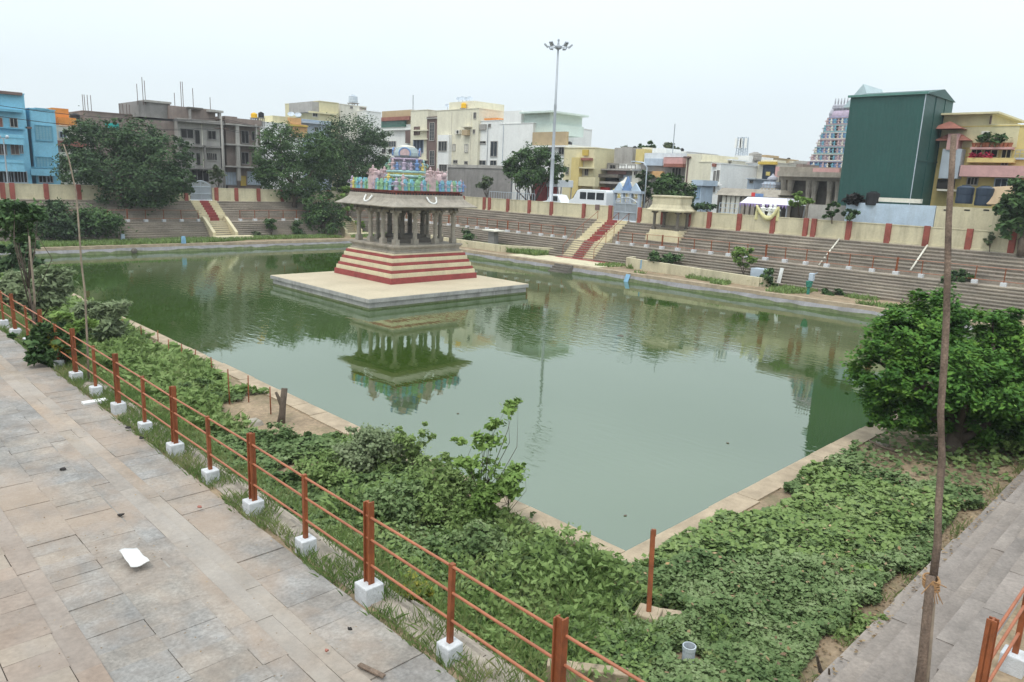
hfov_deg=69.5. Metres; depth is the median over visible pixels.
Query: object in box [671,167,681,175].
window
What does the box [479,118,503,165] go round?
white house
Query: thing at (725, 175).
white arch house
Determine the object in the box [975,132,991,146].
flower pot
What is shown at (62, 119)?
orange topped house
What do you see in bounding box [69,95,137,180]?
unfinished house
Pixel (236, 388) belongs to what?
weeds
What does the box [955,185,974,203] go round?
plastic drum
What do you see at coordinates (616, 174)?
old shop house
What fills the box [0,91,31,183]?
blue house
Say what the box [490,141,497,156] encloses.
window
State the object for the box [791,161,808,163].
distant house
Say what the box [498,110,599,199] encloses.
white block
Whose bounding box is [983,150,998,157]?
window
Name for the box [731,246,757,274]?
bush
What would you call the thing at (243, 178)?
door
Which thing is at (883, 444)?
loose stone
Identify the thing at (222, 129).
electric pole
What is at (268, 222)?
bush
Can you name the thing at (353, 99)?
water tank
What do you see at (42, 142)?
blue house
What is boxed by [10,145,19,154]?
window
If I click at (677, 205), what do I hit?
roadside shrine
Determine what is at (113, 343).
tall weeds
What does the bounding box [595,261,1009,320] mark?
grass
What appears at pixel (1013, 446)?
weed shrub
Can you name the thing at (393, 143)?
window
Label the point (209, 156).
window
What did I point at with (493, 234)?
concrete table
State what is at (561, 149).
window
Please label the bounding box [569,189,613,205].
parked van
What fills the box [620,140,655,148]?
distant tree
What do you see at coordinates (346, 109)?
white house
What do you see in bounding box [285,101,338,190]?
cream house
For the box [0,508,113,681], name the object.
pavement
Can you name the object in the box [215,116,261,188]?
unfinished house
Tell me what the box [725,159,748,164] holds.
roof shed
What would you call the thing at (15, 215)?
tree
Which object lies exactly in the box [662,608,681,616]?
flat stone
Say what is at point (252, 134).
window
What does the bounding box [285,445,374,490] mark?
weed shrub
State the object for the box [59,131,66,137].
window
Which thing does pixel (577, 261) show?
landing
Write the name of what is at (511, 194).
metal railing
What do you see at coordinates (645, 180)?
street lamp
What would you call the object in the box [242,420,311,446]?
weed shrub
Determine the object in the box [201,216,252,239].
parapet stair
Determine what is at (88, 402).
white slab
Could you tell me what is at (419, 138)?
cream house
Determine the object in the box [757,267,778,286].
bush
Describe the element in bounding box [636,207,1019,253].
compound wall
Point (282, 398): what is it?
tree stump
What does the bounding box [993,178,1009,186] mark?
window
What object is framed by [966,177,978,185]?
window
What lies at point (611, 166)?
window
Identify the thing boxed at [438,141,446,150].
window
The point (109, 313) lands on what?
feathery bush
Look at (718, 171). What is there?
window
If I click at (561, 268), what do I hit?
water steps
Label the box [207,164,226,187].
tree
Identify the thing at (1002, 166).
yellow house
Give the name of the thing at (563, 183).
white stall
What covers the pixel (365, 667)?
wood scrap
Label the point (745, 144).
telecom tower
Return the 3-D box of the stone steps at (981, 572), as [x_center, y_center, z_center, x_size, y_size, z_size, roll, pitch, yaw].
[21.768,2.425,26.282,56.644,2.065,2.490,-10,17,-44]
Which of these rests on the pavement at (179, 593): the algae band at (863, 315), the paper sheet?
the paper sheet
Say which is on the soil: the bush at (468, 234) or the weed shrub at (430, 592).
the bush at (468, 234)
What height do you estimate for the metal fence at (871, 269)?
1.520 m
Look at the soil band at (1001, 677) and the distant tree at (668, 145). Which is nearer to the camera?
the soil band at (1001, 677)
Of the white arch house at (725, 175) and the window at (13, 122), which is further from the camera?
the white arch house at (725, 175)
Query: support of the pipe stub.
on the soil
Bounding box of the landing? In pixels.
[508,254,615,267]
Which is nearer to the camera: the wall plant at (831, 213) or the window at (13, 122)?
the wall plant at (831, 213)
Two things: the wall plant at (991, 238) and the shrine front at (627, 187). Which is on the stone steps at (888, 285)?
the wall plant at (991, 238)
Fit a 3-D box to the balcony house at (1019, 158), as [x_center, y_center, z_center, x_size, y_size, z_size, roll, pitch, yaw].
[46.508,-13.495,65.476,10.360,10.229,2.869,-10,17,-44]
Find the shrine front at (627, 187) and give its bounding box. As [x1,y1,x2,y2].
[612,177,643,217]
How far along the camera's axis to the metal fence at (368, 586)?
11.29 m
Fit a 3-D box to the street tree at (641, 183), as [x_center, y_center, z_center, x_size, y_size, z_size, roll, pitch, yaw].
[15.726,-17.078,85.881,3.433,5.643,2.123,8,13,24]
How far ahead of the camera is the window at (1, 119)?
81.13 m
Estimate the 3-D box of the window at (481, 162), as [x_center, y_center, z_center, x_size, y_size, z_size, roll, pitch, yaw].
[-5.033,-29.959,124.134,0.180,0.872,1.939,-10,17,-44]
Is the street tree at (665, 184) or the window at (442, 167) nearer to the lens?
the street tree at (665, 184)
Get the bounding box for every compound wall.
[0,183,189,200]
[212,187,348,201]
[463,196,613,219]
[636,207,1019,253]
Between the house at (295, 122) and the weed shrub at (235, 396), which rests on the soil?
the weed shrub at (235, 396)
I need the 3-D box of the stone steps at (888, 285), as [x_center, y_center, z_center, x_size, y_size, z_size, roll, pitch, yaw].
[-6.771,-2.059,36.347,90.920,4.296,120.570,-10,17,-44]
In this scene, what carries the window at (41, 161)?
in the blue house at (42, 142)
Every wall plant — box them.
[821,201,840,223]
[841,208,860,221]
[982,232,995,251]
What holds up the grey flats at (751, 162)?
on the ground
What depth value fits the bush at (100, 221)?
75.56 m
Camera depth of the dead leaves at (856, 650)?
14.79 m
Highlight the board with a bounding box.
[986,186,1013,204]
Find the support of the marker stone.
on the ledge at (749, 498)
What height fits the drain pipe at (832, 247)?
2.313 m
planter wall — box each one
[431,234,553,251]
[626,256,774,286]
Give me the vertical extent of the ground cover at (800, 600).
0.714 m
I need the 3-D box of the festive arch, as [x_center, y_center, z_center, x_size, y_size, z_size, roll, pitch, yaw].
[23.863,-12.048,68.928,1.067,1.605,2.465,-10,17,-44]
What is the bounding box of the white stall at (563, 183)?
[546,180,572,198]
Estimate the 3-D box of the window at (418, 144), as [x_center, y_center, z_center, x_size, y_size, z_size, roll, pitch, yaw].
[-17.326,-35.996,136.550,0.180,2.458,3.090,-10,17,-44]
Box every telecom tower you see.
[734,137,743,155]
[739,137,748,155]
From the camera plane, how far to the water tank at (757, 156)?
100.99 m
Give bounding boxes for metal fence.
[0,290,644,681]
[64,209,199,221]
[238,210,380,220]
[405,213,566,237]
[615,232,1023,286]
[975,586,1023,681]
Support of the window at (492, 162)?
in the white house at (489, 138)
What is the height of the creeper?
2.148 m
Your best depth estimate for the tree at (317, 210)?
94.10 m
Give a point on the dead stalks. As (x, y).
(820, 670)
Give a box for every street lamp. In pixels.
[0,135,8,182]
[631,161,647,207]
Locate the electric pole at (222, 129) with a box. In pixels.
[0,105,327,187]
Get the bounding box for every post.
[227,369,229,404]
[247,375,248,401]
[269,387,271,413]
[634,529,662,622]
[777,268,783,282]
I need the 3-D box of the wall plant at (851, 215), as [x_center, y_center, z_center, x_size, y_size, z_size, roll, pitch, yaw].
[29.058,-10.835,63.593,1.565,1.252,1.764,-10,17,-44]
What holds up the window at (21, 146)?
in the blue house at (17, 153)
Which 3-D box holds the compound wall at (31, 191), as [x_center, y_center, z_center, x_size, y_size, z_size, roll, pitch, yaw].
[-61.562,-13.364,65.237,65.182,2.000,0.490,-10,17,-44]
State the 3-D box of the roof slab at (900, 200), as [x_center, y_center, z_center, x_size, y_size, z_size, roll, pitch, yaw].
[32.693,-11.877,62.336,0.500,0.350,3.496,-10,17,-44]
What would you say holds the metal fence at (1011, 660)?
on the stone steps at (981, 572)
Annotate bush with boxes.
[0,262,78,321]
[6,311,99,367]
[30,197,92,240]
[57,203,137,238]
[68,298,133,341]
[251,231,261,235]
[262,218,276,234]
[288,219,306,234]
[461,227,476,240]
[647,250,683,263]
[683,187,697,201]
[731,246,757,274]
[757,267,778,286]
[788,191,815,217]
[821,288,845,295]
[940,268,974,284]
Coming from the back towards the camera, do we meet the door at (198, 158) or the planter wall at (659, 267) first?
the door at (198, 158)
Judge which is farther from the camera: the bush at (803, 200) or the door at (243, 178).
the door at (243, 178)
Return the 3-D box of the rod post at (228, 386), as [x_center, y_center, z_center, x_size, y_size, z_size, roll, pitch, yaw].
[-9.617,1.639,25.078,0.042,1.421,0.089,2,12,0]
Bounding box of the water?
[33,245,982,550]
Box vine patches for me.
[454,432,1022,681]
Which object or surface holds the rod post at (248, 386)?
on the soil
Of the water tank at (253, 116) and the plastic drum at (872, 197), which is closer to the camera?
the plastic drum at (872, 197)
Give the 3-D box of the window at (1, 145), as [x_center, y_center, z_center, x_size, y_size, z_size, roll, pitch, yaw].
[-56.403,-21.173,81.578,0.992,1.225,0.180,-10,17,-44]
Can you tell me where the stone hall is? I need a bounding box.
[777,164,841,217]
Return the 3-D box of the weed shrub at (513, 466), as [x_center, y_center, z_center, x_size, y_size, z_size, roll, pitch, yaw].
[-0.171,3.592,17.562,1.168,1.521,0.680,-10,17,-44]
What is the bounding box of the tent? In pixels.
[739,197,805,216]
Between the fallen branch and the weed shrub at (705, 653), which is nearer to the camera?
the weed shrub at (705, 653)
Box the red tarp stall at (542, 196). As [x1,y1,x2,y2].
[532,182,558,200]
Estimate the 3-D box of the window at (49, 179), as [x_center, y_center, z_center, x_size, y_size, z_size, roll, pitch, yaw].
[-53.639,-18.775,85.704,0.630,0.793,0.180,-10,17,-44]
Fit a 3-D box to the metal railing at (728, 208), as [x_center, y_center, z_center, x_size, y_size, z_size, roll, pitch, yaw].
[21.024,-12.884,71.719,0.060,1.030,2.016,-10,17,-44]
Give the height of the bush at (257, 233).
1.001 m
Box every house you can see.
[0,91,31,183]
[25,108,60,183]
[47,108,89,184]
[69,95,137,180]
[118,77,225,196]
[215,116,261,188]
[259,115,307,188]
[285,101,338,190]
[300,119,331,189]
[338,104,366,172]
[357,111,381,175]
[381,110,410,168]
[410,95,436,175]
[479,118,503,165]
[562,147,614,199]
[598,163,641,189]
[681,151,717,154]
[683,154,746,188]
[710,163,757,212]
[762,155,798,162]
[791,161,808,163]
[930,111,1023,208]
[1014,150,1023,159]
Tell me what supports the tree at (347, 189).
on the soil
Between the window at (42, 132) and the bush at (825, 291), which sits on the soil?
the bush at (825, 291)
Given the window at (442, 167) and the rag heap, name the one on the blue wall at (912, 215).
the rag heap
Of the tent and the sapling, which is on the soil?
the sapling
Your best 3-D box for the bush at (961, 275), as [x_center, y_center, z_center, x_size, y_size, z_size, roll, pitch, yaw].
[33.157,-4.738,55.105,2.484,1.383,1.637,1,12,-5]
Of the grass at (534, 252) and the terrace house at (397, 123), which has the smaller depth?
the grass at (534, 252)
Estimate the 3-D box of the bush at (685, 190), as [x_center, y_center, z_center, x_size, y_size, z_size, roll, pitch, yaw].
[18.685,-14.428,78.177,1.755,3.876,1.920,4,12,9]
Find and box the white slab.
[81,398,106,405]
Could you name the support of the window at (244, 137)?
in the unfinished house at (238, 154)
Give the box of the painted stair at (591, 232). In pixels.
[562,211,629,259]
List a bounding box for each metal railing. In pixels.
[489,191,532,199]
[719,203,737,213]
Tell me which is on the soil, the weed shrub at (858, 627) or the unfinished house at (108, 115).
the weed shrub at (858, 627)
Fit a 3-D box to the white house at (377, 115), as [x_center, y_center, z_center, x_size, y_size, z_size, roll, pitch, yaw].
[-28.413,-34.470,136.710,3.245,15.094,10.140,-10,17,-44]
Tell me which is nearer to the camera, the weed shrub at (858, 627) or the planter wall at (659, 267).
the weed shrub at (858, 627)
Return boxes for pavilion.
[334,145,477,284]
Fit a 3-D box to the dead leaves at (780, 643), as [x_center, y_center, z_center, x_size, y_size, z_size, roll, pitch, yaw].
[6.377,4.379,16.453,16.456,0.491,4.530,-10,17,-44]
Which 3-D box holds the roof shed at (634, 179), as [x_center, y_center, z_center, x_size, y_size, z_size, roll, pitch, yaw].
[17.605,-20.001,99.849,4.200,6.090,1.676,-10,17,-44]
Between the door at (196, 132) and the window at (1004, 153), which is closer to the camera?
the window at (1004, 153)
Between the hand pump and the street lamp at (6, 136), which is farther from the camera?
the street lamp at (6, 136)
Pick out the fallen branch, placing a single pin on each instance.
(883, 447)
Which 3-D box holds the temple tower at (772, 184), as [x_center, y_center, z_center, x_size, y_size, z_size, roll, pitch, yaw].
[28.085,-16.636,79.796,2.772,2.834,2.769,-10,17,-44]
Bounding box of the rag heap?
[841,192,865,205]
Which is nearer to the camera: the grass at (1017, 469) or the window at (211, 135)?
the grass at (1017, 469)
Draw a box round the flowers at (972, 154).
[966,151,980,157]
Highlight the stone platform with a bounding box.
[270,271,528,309]
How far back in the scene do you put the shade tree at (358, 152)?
103.96 m
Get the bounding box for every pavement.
[0,330,455,681]
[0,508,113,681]
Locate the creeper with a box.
[691,201,718,211]
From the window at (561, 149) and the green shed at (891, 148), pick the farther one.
the window at (561, 149)
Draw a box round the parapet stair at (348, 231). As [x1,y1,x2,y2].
[335,216,375,236]
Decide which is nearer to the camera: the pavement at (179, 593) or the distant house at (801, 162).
the pavement at (179, 593)
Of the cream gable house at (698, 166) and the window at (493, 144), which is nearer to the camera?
the cream gable house at (698, 166)
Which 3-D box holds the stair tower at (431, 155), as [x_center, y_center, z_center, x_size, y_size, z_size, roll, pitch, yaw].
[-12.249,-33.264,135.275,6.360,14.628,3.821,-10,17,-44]
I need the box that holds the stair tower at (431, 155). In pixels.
[426,116,436,171]
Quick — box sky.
[0,0,1023,221]
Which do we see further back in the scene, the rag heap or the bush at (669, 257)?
the bush at (669, 257)
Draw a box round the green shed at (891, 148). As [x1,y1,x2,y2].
[837,89,955,205]
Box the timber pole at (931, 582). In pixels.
[914,134,956,681]
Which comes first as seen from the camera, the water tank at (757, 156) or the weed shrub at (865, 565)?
the weed shrub at (865, 565)
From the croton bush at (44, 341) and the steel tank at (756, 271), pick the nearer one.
the croton bush at (44, 341)
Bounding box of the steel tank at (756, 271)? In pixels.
[750,267,770,276]
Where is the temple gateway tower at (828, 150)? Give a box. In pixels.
[807,99,848,166]
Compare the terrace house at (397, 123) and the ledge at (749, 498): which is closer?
the ledge at (749, 498)
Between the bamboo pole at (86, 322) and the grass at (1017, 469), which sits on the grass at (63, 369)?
the bamboo pole at (86, 322)
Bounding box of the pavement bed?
[0,412,281,681]
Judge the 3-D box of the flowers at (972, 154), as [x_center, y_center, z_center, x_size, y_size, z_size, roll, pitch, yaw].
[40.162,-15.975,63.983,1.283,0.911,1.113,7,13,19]
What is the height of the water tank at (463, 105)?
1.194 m
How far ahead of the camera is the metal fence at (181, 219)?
82.61 m
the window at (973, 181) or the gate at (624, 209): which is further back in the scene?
the gate at (624, 209)
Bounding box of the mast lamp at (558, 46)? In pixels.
[544,39,572,201]
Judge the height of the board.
1.600 m
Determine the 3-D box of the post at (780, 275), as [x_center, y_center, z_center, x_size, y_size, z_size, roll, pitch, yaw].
[22.797,-5.466,62.797,0.387,1.521,0.320,-3,13,-22]
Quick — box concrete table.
[482,229,504,243]
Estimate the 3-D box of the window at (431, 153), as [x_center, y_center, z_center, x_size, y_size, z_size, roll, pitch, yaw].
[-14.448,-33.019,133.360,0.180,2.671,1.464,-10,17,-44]
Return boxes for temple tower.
[613,177,641,206]
[760,174,780,189]
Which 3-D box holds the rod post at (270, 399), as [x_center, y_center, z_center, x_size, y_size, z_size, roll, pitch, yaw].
[-7.942,2.041,24.279,0.042,1.106,0.071,2,12,0]
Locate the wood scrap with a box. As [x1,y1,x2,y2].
[357,662,385,677]
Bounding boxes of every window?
[0,117,3,128]
[0,144,7,154]
[9,118,17,127]
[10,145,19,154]
[19,145,23,153]
[34,125,53,141]
[35,156,53,168]
[38,176,46,182]
[47,176,53,182]
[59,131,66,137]
[180,128,193,138]
[206,152,217,160]
[207,130,216,139]
[241,130,249,143]
[241,152,249,164]
[251,131,254,140]
[387,141,395,146]
[413,140,423,152]
[414,126,419,134]
[429,122,434,140]
[429,151,434,165]
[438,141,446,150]
[439,164,446,171]
[464,144,467,151]
[479,160,485,164]
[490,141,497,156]
[490,160,496,165]
[558,147,563,154]
[609,164,615,168]
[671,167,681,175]
[716,170,719,181]
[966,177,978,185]
[971,150,981,157]
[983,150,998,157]
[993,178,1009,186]
[1000,150,1011,157]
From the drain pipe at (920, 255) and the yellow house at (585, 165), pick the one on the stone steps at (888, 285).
the drain pipe at (920, 255)
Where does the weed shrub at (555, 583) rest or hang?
on the soil
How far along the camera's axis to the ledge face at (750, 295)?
69.90 m
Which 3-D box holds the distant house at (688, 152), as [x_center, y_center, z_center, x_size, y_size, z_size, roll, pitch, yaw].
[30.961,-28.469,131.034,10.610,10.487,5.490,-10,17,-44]
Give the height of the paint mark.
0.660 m
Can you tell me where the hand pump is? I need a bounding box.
[806,273,816,293]
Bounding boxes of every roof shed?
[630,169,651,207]
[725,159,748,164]
[746,178,768,188]
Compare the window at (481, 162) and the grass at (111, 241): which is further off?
the window at (481, 162)
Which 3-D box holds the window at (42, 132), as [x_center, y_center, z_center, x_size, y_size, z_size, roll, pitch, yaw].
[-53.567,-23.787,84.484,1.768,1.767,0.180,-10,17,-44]
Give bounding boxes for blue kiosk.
[692,180,717,211]
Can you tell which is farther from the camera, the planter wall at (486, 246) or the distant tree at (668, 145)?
the distant tree at (668, 145)
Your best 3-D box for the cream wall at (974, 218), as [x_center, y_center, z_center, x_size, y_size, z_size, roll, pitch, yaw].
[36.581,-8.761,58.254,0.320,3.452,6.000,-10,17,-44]
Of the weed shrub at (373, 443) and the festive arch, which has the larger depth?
the festive arch
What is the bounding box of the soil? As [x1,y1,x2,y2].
[62,235,1023,681]
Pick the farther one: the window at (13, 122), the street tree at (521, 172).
the street tree at (521, 172)
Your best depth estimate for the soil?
22.45 m
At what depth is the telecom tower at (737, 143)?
102.84 m
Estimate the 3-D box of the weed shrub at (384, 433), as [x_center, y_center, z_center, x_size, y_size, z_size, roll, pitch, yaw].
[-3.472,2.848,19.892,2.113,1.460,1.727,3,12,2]
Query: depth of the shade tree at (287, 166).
94.47 m
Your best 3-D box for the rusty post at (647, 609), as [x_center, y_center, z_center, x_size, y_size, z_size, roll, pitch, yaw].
[2.526,4.375,13.308,0.477,1.861,0.639,8,13,24]
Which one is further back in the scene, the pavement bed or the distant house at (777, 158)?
the distant house at (777, 158)
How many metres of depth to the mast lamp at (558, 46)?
87.24 m
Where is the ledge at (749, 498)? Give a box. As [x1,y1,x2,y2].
[33,238,1023,562]
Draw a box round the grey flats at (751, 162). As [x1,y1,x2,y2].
[734,156,772,165]
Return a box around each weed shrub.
[176,377,244,402]
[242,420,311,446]
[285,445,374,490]
[327,425,411,476]
[343,422,412,466]
[344,475,432,531]
[389,568,434,602]
[391,421,436,468]
[391,484,482,531]
[392,446,476,503]
[443,518,524,558]
[486,460,526,517]
[507,554,581,596]
[700,649,723,664]
[818,602,888,643]
[849,562,885,580]
[986,429,1023,456]
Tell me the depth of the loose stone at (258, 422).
23.23 m
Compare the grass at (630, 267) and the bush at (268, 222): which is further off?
the bush at (268, 222)
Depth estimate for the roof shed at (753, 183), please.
88.36 m
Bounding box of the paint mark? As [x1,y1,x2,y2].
[624,274,629,281]
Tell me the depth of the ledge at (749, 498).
24.14 m
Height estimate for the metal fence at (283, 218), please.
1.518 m
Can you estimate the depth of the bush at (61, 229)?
72.96 m
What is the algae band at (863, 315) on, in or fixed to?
on the water
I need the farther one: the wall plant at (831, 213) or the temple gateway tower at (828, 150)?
the temple gateway tower at (828, 150)
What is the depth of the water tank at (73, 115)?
90.74 m
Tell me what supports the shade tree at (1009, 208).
on the stone steps at (888, 285)
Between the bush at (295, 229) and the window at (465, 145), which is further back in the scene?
the window at (465, 145)
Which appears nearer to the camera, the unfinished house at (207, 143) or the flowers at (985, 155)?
the flowers at (985, 155)
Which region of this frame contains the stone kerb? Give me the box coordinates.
[546,658,628,681]
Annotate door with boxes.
[194,130,200,144]
[196,153,200,164]
[240,176,245,185]
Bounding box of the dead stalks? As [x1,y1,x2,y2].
[815,654,829,674]
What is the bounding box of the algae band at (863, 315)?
[0,243,974,334]
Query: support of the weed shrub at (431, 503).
on the soil
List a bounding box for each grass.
[0,232,386,246]
[0,300,587,681]
[465,240,548,255]
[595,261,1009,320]
[624,263,715,277]
[790,454,1023,681]
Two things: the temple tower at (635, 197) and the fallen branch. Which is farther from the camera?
the temple tower at (635, 197)
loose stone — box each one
[249,418,263,426]
[876,439,889,446]
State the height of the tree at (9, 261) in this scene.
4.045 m
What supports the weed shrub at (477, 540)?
on the soil
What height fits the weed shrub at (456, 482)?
1.498 m
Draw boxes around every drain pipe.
[818,238,839,265]
[910,245,927,270]
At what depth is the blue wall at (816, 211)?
66.83 m
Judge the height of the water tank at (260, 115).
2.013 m
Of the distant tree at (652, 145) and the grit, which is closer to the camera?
the grit
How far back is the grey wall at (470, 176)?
112.68 m
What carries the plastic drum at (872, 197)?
on the blue wall at (912, 215)
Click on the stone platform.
(355, 291)
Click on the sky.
(771, 73)
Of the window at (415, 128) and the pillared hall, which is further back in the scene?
the window at (415, 128)
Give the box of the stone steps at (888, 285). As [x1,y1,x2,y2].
[0,199,1023,681]
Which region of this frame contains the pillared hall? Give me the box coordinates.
[715,188,795,216]
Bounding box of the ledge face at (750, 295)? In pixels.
[0,241,986,330]
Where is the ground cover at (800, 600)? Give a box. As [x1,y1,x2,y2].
[190,419,1023,681]
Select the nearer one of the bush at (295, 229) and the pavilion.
the pavilion
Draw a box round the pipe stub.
[682,641,695,664]
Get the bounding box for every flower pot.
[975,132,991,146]
[989,133,1008,146]
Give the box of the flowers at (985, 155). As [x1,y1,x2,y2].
[975,151,993,157]
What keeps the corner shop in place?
on the ground
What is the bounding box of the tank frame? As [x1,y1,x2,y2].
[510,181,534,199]
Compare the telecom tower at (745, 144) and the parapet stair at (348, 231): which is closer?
the parapet stair at (348, 231)
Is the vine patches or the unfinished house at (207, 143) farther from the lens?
the unfinished house at (207, 143)
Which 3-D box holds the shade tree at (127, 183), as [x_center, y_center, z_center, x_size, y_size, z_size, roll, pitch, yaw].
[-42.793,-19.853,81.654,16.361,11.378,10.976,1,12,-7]
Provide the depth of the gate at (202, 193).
88.72 m
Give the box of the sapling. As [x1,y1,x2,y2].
[449,397,529,522]
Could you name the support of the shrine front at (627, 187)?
on the ground
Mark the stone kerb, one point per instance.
(615, 675)
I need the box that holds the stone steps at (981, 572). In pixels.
[813,470,1023,681]
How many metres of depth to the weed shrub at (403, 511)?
16.41 m
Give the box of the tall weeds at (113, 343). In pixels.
[3,295,731,681]
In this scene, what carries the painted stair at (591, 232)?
on the stone steps at (888, 285)
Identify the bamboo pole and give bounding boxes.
[28,236,35,317]
[63,144,89,378]
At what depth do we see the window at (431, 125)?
132.46 m
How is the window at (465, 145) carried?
in the cream block at (462, 148)
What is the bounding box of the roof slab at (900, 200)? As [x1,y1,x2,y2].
[878,197,922,202]
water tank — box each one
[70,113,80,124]
[251,113,258,119]
[257,112,264,126]
[348,95,358,105]
[460,103,466,108]
[748,152,761,162]
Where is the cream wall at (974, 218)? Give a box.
[934,206,1014,231]
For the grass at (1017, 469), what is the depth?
17.76 m
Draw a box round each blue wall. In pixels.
[807,204,845,220]
[844,202,936,226]
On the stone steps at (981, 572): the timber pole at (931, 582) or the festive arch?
the timber pole at (931, 582)
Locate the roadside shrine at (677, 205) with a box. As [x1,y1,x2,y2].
[645,195,695,242]
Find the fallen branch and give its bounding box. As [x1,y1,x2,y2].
[868,439,898,452]
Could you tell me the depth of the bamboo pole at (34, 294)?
25.96 m
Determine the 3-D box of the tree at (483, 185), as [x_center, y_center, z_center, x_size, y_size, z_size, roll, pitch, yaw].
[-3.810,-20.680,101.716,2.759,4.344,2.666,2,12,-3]
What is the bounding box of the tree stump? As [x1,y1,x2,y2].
[275,388,287,423]
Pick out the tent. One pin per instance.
(779, 202)
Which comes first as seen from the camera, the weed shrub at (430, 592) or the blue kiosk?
the weed shrub at (430, 592)
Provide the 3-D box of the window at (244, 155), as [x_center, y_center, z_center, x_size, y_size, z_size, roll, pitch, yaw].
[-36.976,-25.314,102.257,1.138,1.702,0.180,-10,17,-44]
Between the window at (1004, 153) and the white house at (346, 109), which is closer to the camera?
the window at (1004, 153)
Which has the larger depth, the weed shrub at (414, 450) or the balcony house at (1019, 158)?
the balcony house at (1019, 158)
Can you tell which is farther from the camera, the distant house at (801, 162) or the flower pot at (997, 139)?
the distant house at (801, 162)
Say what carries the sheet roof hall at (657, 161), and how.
on the ground
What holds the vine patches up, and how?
on the soil
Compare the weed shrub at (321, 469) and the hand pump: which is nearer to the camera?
the weed shrub at (321, 469)
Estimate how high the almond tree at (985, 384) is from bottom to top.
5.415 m
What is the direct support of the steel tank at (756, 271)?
on the soil
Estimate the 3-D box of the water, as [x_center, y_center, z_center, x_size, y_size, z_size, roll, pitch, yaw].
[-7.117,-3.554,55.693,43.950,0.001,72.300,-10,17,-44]
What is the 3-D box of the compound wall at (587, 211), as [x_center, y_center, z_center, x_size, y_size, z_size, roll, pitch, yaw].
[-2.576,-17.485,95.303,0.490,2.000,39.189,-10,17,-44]
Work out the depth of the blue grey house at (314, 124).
120.77 m
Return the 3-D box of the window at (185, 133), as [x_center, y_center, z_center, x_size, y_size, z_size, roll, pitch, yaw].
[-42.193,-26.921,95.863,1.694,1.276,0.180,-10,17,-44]
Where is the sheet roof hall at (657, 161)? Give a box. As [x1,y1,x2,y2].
[614,125,686,206]
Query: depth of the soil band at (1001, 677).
10.44 m
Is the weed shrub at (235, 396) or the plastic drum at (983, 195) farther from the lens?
the plastic drum at (983, 195)
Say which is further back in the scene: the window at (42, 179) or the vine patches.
the window at (42, 179)
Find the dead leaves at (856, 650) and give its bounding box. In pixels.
[799,453,1022,681]
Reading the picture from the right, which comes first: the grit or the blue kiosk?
the blue kiosk
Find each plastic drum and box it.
[865,191,879,204]
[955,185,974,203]
[974,186,994,205]
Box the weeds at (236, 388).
[0,270,268,440]
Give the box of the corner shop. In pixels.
[756,160,795,181]
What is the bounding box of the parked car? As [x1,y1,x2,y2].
[545,194,568,202]
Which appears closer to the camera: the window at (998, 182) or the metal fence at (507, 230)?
the window at (998, 182)
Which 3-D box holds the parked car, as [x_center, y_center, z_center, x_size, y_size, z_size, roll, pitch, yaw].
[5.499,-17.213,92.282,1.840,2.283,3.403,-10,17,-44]
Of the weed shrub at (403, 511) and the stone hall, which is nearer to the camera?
the weed shrub at (403, 511)
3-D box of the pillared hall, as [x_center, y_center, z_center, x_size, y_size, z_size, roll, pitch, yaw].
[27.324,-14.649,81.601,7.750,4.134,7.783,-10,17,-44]
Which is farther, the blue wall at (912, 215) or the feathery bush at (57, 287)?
the blue wall at (912, 215)
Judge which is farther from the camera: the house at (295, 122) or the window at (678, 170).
the house at (295, 122)
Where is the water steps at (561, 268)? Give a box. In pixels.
[548,263,572,273]
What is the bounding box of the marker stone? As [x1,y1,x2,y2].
[181,236,185,243]
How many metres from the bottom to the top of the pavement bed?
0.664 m
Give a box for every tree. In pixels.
[0,197,52,324]
[0,236,45,273]
[46,105,203,214]
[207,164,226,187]
[247,120,350,207]
[296,186,351,235]
[309,108,394,193]
[328,185,365,231]
[475,175,493,197]
[501,141,568,200]
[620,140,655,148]
[635,169,655,207]
[647,172,696,199]
[663,142,679,148]
[839,283,1023,455]
[989,175,1023,255]
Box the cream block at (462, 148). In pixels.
[436,101,503,176]
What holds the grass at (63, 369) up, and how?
on the soil band at (1001, 677)
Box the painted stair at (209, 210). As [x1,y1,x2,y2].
[190,200,225,220]
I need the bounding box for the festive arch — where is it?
[754,203,780,220]
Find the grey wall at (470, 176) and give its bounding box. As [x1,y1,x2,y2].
[447,165,512,198]
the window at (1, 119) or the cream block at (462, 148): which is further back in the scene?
the cream block at (462, 148)
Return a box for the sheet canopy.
[843,84,882,108]
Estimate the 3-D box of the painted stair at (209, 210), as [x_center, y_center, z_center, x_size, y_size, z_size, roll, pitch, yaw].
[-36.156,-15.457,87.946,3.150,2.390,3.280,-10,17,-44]
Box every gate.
[191,180,210,199]
[614,197,637,220]
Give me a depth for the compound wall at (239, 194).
92.88 m
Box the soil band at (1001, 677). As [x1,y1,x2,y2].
[3,331,1023,681]
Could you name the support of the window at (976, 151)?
in the yellow house at (1002, 166)
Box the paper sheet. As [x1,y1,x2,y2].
[119,548,149,566]
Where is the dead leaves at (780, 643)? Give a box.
[500,447,969,681]
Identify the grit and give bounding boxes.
[0,351,381,681]
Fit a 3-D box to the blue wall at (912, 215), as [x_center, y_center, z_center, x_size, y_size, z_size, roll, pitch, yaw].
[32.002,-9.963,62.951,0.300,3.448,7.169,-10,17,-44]
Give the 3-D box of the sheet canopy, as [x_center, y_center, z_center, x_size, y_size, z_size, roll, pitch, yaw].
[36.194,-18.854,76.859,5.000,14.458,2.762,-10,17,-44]

